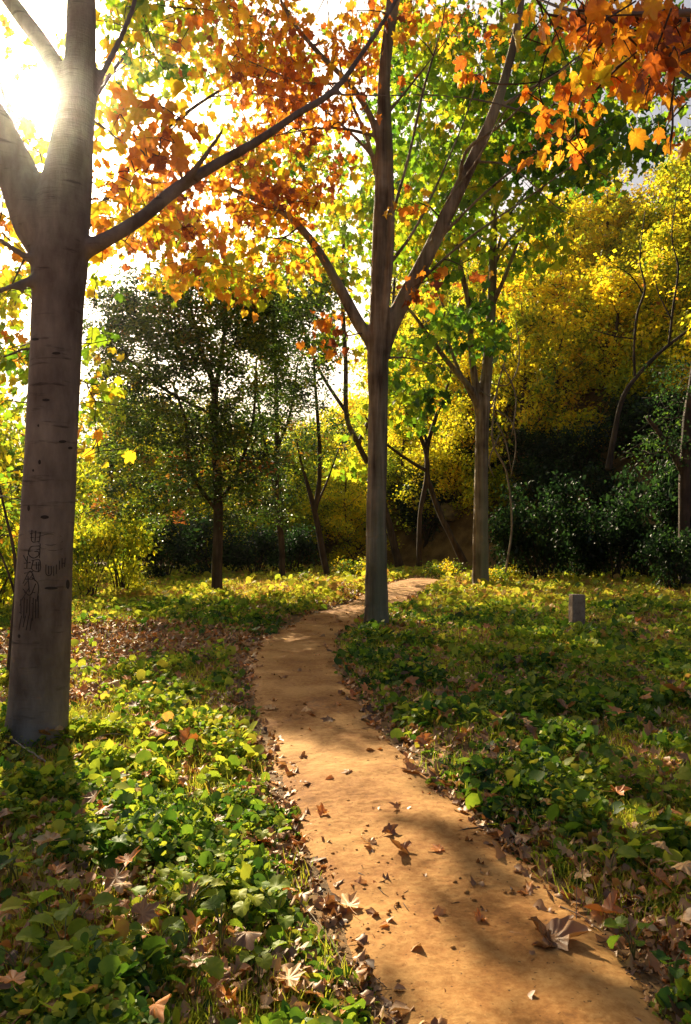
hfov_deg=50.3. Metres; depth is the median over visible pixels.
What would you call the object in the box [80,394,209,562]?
thicket tree
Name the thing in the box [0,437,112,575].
golden green shrub
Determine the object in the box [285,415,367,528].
thicket tree
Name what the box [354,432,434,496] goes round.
golden green shrub
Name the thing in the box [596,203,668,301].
yellow tree
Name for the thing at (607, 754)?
leafy plant
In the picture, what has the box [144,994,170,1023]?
fallen leaf
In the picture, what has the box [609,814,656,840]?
leafy plant
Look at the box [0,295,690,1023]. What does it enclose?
ground
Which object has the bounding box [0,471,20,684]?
thin sapling
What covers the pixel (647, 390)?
yellow shrub
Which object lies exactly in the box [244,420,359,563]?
thicket tree
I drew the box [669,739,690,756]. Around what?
leafy plant
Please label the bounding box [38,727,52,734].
fallen leaf
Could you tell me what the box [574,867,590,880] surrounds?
fallen leaf
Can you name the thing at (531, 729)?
fallen leaf
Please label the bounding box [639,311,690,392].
golden green shrub
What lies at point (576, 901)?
stick
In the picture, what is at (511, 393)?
golden green shrub
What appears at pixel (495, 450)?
slender tree
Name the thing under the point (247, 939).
fallen leaf
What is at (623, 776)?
fallen leaf
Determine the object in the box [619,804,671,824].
leafy plant
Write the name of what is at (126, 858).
fallen leaf
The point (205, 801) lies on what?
leafy plant
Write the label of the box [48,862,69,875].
fallen leaf
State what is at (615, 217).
yellow tree
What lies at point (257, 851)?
leafy plant
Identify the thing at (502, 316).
yellow tree
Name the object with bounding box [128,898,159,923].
fallen leaf
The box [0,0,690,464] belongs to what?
sky
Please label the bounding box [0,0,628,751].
plane tree
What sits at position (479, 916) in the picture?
fallen leaf
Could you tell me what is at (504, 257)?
yellow tree
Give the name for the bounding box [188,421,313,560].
thicket tree
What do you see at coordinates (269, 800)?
fallen leaf
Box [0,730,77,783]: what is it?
stick
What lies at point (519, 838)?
fallen leaf
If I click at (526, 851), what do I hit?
fallen leaf
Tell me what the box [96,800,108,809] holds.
fallen leaf
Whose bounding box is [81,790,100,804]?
fallen leaf
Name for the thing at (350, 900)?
fallen leaf
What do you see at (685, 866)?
fallen leaf
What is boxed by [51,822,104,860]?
leafy plant
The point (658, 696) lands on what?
leafy plant
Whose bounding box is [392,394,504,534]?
thicket tree
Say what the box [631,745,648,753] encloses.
fallen leaf
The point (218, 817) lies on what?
fallen leaf
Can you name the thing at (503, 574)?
bush
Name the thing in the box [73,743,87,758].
fallen leaf
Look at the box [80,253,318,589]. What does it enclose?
evergreen tree
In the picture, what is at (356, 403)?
golden green shrub
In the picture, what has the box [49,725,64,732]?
fallen leaf
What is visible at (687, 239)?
yellow tree
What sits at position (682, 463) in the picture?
broad dark tree
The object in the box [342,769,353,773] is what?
fallen leaf
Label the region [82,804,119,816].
fallen leaf
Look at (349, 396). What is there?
yellow shrub
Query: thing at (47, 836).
fallen leaf
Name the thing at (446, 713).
fallen leaf
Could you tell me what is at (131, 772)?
leafy plant
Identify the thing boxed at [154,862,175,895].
leafy plant
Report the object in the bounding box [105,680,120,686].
fallen leaf
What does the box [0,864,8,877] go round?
fallen leaf
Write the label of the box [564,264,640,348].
yellow shrub
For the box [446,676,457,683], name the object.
fallen leaf
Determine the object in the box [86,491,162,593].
golden green shrub
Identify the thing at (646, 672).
leafy plant
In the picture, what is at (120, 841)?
leafy plant
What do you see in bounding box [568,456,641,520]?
dark green shrub
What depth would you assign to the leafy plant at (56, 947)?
2.41 m
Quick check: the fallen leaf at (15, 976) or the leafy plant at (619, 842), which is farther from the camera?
the leafy plant at (619, 842)
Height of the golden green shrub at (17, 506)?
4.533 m
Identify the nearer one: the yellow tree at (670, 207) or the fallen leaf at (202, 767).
the fallen leaf at (202, 767)
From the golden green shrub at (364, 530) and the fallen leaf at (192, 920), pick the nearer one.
the fallen leaf at (192, 920)
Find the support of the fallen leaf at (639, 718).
on the ground herbs
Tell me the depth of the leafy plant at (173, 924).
2.49 m
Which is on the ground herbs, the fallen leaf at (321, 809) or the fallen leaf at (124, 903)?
the fallen leaf at (124, 903)
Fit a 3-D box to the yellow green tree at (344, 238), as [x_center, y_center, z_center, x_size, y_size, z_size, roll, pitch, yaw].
[0.411,-7.756,30.588,10.113,20.056,10.213,0,-2,0]
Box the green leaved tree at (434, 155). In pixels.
[341,0,690,583]
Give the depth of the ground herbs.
4.79 m
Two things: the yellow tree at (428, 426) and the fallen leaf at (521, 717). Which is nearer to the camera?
the fallen leaf at (521, 717)
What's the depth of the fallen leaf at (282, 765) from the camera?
4.75 m
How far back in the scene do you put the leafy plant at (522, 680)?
6.70 m
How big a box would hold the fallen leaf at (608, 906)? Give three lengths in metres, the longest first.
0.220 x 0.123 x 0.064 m
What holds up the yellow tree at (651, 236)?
on the ground at (440, 547)
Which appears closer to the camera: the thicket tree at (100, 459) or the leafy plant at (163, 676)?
the leafy plant at (163, 676)
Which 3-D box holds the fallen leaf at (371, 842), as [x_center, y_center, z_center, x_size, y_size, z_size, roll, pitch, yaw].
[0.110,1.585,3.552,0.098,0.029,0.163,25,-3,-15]
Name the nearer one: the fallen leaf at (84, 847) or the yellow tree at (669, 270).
the fallen leaf at (84, 847)
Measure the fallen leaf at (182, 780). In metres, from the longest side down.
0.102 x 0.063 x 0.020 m
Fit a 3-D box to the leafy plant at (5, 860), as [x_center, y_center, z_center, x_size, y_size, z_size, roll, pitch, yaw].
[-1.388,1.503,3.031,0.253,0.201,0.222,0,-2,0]
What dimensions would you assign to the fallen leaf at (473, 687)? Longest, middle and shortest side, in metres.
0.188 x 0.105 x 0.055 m
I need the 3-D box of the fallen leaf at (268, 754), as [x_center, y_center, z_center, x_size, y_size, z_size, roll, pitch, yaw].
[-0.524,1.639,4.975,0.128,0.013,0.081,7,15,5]
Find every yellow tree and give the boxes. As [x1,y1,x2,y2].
[340,287,406,393]
[357,281,421,377]
[365,289,464,428]
[389,280,466,384]
[390,331,480,426]
[407,350,467,438]
[410,331,521,435]
[416,257,511,343]
[437,238,533,375]
[447,259,486,333]
[450,258,562,434]
[464,242,519,310]
[469,293,584,460]
[475,262,568,362]
[498,235,597,328]
[501,173,596,260]
[502,258,602,371]
[503,311,612,433]
[517,187,622,298]
[541,205,625,301]
[545,249,662,373]
[547,263,688,395]
[559,146,660,238]
[559,178,665,278]
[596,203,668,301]
[603,162,690,248]
[605,239,690,358]
[612,213,690,331]
[614,233,687,318]
[623,133,690,264]
[626,151,690,295]
[643,184,690,292]
[658,300,690,394]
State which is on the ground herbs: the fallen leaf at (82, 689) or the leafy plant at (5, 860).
the fallen leaf at (82, 689)
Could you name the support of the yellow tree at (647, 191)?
on the ground at (440, 547)
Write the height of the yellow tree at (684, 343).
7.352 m
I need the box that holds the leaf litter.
[0,516,690,1023]
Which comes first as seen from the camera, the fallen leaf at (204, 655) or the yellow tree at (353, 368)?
the fallen leaf at (204, 655)
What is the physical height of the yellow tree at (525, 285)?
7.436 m
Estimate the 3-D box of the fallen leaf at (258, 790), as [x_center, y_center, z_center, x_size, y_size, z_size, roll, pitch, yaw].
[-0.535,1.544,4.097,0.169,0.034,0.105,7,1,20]
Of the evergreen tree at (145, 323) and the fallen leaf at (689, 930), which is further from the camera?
the evergreen tree at (145, 323)
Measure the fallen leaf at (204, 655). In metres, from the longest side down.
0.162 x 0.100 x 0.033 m
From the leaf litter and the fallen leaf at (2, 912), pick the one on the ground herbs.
the fallen leaf at (2, 912)
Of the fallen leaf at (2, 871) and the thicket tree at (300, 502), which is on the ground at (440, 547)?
the thicket tree at (300, 502)
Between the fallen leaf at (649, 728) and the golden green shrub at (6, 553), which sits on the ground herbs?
the fallen leaf at (649, 728)
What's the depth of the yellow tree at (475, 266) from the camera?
45.73 m
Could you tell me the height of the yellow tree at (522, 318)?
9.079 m
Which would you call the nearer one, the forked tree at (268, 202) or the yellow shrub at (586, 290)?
the forked tree at (268, 202)
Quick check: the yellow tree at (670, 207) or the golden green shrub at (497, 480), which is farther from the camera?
the yellow tree at (670, 207)
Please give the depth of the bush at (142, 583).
19.76 m
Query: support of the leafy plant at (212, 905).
on the ground at (440, 547)
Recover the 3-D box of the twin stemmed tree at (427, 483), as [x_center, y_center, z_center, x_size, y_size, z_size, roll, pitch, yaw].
[2.714,-2.860,28.820,4.790,9.984,5.494,0,-2,0]
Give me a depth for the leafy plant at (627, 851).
3.17 m
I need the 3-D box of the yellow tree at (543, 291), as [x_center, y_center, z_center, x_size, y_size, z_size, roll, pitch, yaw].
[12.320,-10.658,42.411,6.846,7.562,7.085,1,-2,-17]
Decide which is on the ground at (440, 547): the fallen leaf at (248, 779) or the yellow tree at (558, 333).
the yellow tree at (558, 333)
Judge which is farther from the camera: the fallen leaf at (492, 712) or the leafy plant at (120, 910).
the fallen leaf at (492, 712)
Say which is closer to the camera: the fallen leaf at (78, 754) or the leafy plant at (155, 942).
the leafy plant at (155, 942)
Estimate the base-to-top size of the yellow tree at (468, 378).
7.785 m
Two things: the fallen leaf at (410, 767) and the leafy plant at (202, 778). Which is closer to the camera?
the leafy plant at (202, 778)
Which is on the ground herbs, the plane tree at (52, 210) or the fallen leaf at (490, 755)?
the fallen leaf at (490, 755)
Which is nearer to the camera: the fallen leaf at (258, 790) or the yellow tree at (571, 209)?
the fallen leaf at (258, 790)
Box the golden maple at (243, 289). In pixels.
[0,0,371,509]
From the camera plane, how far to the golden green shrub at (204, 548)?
44.03 m
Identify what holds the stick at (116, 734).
on the ground herbs
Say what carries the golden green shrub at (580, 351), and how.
on the ground at (440, 547)
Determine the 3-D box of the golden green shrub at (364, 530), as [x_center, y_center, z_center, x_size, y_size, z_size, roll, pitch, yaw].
[0.591,-0.015,39.961,4.977,5.498,4.621,2,-3,-38]
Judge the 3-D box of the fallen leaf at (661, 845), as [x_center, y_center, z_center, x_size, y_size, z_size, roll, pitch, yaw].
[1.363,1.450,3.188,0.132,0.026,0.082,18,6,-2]
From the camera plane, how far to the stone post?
12.09 m
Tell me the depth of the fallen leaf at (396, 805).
4.01 m
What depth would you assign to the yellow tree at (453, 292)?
55.58 m
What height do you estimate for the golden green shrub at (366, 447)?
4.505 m
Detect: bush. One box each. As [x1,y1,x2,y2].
[112,575,156,590]
[329,554,388,576]
[416,558,466,578]
[489,563,527,581]
[544,570,582,581]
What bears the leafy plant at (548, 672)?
on the ground at (440, 547)
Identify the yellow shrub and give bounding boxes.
[320,383,368,425]
[329,397,362,445]
[345,399,406,432]
[547,402,621,450]
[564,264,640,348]
[629,355,689,408]
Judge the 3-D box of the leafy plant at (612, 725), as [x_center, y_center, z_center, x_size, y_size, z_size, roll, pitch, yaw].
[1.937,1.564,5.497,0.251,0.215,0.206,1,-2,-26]
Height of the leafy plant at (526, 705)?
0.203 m
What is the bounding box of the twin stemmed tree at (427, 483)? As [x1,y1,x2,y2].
[355,319,467,566]
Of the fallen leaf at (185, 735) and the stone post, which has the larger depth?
the stone post
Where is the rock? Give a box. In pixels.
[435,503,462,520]
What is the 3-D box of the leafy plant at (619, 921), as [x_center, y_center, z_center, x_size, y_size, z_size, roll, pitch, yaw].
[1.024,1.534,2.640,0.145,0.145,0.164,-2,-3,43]
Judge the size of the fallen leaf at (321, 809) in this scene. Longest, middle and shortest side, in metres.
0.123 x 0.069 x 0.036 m
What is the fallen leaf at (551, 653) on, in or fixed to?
on the ground herbs
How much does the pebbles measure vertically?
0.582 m
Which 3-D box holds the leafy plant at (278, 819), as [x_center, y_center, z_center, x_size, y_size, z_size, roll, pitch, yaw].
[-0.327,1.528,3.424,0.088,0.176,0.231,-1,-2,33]
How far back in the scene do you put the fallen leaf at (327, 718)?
5.93 m
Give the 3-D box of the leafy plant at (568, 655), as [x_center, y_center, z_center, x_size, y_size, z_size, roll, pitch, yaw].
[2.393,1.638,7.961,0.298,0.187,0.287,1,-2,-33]
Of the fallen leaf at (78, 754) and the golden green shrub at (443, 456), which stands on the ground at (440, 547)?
the golden green shrub at (443, 456)
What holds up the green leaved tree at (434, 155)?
on the ground at (440, 547)
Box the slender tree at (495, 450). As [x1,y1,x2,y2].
[488,320,519,572]
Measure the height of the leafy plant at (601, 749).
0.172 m
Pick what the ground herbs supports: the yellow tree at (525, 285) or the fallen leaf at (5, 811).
the fallen leaf at (5, 811)
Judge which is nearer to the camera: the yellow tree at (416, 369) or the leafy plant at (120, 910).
the leafy plant at (120, 910)
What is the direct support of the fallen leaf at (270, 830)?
on the leaf litter
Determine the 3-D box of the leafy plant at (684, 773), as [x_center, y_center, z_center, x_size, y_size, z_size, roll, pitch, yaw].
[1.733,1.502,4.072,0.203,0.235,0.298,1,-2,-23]
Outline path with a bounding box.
[246,558,666,1023]
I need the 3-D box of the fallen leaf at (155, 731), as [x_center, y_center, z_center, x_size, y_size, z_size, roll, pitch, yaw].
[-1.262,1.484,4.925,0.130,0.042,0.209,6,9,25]
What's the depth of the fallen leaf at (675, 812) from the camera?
3.51 m
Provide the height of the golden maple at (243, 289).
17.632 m
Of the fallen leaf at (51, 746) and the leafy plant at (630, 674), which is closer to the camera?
the fallen leaf at (51, 746)
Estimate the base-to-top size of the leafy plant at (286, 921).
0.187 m
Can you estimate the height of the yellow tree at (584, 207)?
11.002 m
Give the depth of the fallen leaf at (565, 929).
2.71 m
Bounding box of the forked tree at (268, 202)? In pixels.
[90,0,653,627]
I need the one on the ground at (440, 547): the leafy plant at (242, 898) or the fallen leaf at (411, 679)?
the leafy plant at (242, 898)
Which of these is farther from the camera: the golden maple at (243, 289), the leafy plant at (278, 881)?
the golden maple at (243, 289)
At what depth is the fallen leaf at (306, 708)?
6.20 m
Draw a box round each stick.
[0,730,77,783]
[93,733,142,740]
[291,892,343,963]
[458,824,507,830]
[504,825,527,846]
[561,906,601,931]
[576,885,576,918]
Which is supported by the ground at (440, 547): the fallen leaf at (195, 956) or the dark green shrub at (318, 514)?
the dark green shrub at (318, 514)
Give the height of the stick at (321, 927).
0.044 m
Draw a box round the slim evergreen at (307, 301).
[230,264,354,576]
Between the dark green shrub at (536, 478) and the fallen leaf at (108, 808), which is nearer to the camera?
the fallen leaf at (108, 808)
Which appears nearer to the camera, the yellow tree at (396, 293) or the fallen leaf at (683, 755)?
the fallen leaf at (683, 755)
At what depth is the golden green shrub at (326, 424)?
68.67 m
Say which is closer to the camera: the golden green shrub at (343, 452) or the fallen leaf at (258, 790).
the fallen leaf at (258, 790)
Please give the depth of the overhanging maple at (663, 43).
3.46 m
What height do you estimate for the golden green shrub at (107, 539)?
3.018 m
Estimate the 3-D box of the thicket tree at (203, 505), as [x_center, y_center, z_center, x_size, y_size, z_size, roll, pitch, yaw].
[-7.859,-1.174,35.809,7.289,8.807,8.140,0,-2,6]
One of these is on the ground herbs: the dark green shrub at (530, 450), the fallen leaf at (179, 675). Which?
the fallen leaf at (179, 675)
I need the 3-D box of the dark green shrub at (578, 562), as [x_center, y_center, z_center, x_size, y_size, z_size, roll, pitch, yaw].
[8.114,1.156,25.424,3.102,3.701,3.248,0,-2,2]
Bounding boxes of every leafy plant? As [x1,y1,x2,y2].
[0,845,29,882]
[0,855,43,885]
[0,876,74,936]
[0,938,53,971]
[1,747,36,764]
[15,899,78,952]
[38,878,115,934]
[47,928,118,958]
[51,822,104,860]
[70,927,134,944]
[75,940,145,973]
[84,683,108,696]
[87,807,123,820]
[105,809,173,864]
[111,880,172,920]
[114,955,185,994]
[123,763,139,779]
[126,935,168,977]
[129,916,184,939]
[132,691,159,712]
[139,806,159,819]
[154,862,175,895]
[155,671,182,684]
[166,685,195,693]
[166,694,201,701]
[171,869,225,911]
[176,791,210,808]
[191,956,226,999]
[196,773,227,795]
[197,889,243,945]
[215,845,265,860]
[227,874,289,913]
[230,880,264,930]
[239,940,286,985]
[253,879,293,928]
[254,815,291,850]
[272,929,292,943]
[454,754,482,774]
[501,679,530,688]
[520,788,547,797]
[523,692,554,711]
[536,670,558,683]
[551,653,572,665]
[561,641,582,649]
[564,765,581,782]
[574,785,608,805]
[579,750,613,763]
[584,838,640,878]
[586,704,618,732]
[592,743,625,757]
[597,832,631,858]
[604,914,654,959]
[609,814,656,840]
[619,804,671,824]
[627,671,653,683]
[629,775,652,791]
[632,758,690,794]
[641,802,682,840]
[643,666,663,682]
[643,685,663,702]
[649,940,690,983]
[654,819,690,849]
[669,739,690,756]
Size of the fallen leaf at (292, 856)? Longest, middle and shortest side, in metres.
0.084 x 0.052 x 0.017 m
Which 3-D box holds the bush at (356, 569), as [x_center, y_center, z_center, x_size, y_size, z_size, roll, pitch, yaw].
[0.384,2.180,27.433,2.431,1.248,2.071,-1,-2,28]
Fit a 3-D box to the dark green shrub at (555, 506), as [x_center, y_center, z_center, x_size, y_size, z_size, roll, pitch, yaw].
[6.622,0.764,24.335,3.797,4.498,3.599,-1,-2,24]
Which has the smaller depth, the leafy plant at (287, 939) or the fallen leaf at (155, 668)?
the leafy plant at (287, 939)
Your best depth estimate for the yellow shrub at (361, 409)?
52.84 m
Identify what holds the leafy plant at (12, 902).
on the ground at (440, 547)
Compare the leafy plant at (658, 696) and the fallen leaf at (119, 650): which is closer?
the leafy plant at (658, 696)
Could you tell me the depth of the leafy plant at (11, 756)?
4.71 m
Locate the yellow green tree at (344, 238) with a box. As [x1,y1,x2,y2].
[238,115,466,566]
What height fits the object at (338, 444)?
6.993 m
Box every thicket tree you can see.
[74,421,183,546]
[76,377,202,562]
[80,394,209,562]
[98,402,261,559]
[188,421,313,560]
[228,443,348,562]
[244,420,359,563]
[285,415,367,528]
[295,452,403,565]
[342,422,431,524]
[344,388,409,455]
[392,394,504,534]
[550,192,601,237]
[572,187,645,270]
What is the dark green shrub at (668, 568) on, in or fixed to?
on the ground at (440, 547)
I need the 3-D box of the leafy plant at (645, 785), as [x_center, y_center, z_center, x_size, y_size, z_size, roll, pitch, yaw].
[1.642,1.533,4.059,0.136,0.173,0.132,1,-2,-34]
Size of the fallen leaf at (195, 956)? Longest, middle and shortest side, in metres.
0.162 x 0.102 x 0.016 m
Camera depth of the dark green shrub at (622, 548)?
24.17 m
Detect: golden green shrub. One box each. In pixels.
[0,392,25,478]
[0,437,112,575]
[0,460,91,576]
[0,499,75,612]
[72,495,131,597]
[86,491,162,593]
[185,505,225,559]
[240,516,271,560]
[305,400,345,447]
[326,466,402,554]
[331,445,350,464]
[337,435,417,483]
[343,391,396,433]
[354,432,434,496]
[415,424,492,487]
[450,436,527,516]
[491,350,534,420]
[537,301,607,402]
[593,240,638,279]
[596,324,678,417]
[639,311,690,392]
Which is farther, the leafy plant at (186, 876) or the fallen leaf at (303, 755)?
the fallen leaf at (303, 755)
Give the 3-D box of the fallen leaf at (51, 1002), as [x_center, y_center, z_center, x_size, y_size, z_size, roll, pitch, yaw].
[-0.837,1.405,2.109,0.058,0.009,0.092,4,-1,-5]
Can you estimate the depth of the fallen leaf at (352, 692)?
6.86 m
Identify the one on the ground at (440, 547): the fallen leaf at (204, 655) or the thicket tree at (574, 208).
the thicket tree at (574, 208)
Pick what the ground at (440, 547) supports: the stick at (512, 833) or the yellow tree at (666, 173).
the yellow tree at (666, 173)
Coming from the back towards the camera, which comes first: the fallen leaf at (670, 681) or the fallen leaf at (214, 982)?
the fallen leaf at (670, 681)
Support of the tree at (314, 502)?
on the ground at (440, 547)
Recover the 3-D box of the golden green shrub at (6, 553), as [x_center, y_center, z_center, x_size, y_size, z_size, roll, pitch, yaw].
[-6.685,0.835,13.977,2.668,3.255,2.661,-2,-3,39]
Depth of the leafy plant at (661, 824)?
3.38 m
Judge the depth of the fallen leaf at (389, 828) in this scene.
3.69 m
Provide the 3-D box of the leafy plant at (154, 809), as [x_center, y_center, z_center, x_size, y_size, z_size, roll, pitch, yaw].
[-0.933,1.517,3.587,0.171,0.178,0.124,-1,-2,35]
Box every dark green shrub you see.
[130,508,210,578]
[168,507,257,576]
[223,522,296,572]
[247,420,310,492]
[266,522,330,571]
[290,460,334,549]
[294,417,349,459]
[336,416,366,449]
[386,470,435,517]
[390,471,461,548]
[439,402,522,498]
[488,494,549,579]
[494,468,606,578]
[502,423,579,476]
[505,454,582,511]
[532,496,626,577]
[542,415,616,493]
[566,513,656,578]
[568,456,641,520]
[584,384,669,458]
[587,452,690,576]
[616,383,686,469]
[628,521,690,590]
[635,458,690,561]
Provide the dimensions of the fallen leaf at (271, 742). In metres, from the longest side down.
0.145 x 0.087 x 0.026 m
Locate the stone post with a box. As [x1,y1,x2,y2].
[568,594,584,623]
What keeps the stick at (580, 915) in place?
on the ground at (440, 547)
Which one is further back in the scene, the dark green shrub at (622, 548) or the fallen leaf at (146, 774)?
the dark green shrub at (622, 548)
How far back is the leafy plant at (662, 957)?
2.44 m
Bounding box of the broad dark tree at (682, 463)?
[614,355,690,583]
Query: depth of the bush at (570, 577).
22.24 m
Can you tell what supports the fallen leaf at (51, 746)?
on the ground herbs
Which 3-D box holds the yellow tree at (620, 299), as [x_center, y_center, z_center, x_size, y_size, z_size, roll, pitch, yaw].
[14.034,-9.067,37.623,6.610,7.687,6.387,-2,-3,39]
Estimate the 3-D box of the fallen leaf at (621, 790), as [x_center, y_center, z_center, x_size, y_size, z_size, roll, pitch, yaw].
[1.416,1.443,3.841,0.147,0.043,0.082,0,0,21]
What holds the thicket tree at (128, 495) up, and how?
on the ground at (440, 547)
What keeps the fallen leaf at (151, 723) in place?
on the ground herbs
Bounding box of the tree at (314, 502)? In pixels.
[272,313,358,575]
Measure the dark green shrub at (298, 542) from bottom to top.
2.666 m
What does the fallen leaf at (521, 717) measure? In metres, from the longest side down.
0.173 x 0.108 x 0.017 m
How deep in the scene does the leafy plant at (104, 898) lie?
2.70 m
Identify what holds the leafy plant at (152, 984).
on the ground at (440, 547)
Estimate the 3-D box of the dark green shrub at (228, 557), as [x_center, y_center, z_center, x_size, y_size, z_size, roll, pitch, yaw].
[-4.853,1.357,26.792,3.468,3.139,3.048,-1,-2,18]
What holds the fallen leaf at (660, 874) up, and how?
on the leaf litter
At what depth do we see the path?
3.19 m
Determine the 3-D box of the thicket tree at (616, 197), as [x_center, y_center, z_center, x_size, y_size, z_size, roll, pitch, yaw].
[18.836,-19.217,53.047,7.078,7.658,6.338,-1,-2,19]
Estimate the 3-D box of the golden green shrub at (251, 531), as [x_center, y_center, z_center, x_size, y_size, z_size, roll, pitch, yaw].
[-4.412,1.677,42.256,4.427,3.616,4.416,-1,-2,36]
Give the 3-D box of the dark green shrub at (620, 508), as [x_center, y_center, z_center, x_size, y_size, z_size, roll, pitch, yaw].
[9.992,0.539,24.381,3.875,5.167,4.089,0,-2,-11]
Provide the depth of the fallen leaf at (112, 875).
2.88 m
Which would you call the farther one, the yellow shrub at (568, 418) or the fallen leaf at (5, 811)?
the yellow shrub at (568, 418)
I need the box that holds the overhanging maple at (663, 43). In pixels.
[452,0,690,169]
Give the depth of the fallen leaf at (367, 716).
5.95 m
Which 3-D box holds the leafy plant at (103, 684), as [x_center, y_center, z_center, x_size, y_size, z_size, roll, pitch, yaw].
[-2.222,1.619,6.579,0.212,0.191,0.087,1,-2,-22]
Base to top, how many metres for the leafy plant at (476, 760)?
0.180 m
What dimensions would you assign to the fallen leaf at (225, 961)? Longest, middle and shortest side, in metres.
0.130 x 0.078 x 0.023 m
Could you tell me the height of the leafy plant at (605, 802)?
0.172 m
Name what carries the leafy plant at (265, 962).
on the ground at (440, 547)
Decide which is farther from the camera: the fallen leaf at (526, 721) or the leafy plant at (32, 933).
the fallen leaf at (526, 721)
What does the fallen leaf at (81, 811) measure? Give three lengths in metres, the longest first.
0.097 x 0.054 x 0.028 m
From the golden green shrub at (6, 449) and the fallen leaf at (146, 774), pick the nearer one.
the fallen leaf at (146, 774)
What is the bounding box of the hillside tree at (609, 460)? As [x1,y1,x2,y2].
[592,193,690,470]
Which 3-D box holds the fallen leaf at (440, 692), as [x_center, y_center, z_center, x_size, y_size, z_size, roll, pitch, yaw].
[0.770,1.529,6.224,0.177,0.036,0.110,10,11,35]
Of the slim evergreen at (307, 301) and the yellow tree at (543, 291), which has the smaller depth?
the slim evergreen at (307, 301)
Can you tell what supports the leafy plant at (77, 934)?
on the ground at (440, 547)
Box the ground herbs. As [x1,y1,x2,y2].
[0,514,690,1023]
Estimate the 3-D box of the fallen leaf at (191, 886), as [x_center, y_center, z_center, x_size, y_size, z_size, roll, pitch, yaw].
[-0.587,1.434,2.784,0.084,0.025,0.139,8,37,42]
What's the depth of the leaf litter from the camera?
3.45 m
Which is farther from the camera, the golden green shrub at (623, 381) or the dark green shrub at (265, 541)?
the golden green shrub at (623, 381)
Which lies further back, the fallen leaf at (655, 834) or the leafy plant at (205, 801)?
the leafy plant at (205, 801)
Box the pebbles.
[246,572,683,1022]
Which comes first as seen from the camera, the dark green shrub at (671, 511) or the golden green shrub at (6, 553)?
the golden green shrub at (6, 553)
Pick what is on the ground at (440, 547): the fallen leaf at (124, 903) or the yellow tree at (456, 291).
the yellow tree at (456, 291)
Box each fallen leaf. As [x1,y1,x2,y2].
[0,696,5,702]
[0,807,15,817]
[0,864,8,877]
[0,904,10,915]
[0,970,26,991]
[32,830,69,845]
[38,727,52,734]
[40,743,59,750]
[40,997,60,1012]
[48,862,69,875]
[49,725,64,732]
[72,807,88,818]
[73,684,87,695]
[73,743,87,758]
[76,843,89,850]
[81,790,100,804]
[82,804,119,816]
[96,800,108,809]
[99,864,129,888]
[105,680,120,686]
[111,881,133,893]
[112,648,123,653]
[115,846,140,870]
[115,899,134,908]
[125,700,139,705]
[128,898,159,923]
[141,769,150,779]
[143,719,161,729]
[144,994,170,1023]
[148,726,169,740]
[153,666,163,673]
[164,735,178,740]
[172,953,213,967]
[174,670,185,679]
[177,776,187,786]
[179,727,198,742]
[179,879,202,907]
[181,908,209,936]
[194,763,207,769]
[200,652,213,659]
[201,976,228,991]
[206,956,229,973]
[214,814,223,820]
[231,774,260,787]
[234,927,261,950]
[235,785,262,795]
[241,764,253,772]
[255,827,276,842]
[261,750,271,757]
[263,704,278,709]
[266,740,280,745]
[266,797,280,807]
[276,963,305,996]
[278,761,299,767]
[289,853,300,859]
[298,751,308,757]
[300,706,314,712]
[316,802,328,815]
[320,715,334,721]
[335,891,359,915]
[338,689,344,695]
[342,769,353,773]
[349,689,360,695]
[360,714,378,719]
[361,834,376,849]
[380,823,397,836]
[389,802,399,809]
[391,839,411,853]
[393,762,423,773]
[400,675,418,684]
[409,732,431,747]
[427,690,444,695]
[431,844,448,853]
[433,707,455,718]
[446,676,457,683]
[469,678,488,686]
[469,683,481,694]
[473,907,485,921]
[485,751,496,757]
[485,792,498,801]
[488,709,509,719]
[510,713,529,718]
[510,915,591,950]
[515,657,523,664]
[515,832,534,849]
[519,845,533,858]
[522,723,537,739]
[523,718,531,724]
[531,929,559,947]
[532,649,554,655]
[540,798,551,805]
[557,697,575,711]
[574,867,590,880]
[583,889,636,913]
[604,705,629,715]
[609,785,630,794]
[617,773,635,782]
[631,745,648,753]
[637,715,645,721]
[639,692,651,699]
[642,720,658,741]
[642,826,667,839]
[642,862,671,888]
[647,841,671,854]
[649,745,659,754]
[658,860,690,875]
[663,681,686,691]
[667,679,678,683]
[671,809,681,820]
[677,752,689,760]
[685,920,690,937]
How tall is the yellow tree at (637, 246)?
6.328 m
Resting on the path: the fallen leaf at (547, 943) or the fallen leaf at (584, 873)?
the fallen leaf at (547, 943)
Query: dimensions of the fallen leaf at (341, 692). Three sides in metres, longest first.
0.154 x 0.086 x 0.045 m
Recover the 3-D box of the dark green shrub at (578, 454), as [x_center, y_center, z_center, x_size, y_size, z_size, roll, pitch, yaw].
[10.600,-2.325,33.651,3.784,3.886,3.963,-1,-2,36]
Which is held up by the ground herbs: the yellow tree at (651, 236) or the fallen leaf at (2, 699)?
the fallen leaf at (2, 699)
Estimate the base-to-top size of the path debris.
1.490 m
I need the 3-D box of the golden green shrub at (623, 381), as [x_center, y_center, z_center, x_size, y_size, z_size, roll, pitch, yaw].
[13.956,-6.399,35.100,3.885,5.335,4.577,1,-2,-26]
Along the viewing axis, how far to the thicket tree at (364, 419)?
46.62 m
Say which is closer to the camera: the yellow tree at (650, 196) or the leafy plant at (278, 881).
the leafy plant at (278, 881)
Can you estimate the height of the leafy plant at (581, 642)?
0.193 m
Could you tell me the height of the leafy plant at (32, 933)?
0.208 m
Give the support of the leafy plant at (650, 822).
on the ground at (440, 547)
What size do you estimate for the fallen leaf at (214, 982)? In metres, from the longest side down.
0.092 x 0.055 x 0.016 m
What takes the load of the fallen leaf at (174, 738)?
on the ground herbs
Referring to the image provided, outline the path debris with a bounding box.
[242,593,684,1023]
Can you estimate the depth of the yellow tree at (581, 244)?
48.08 m

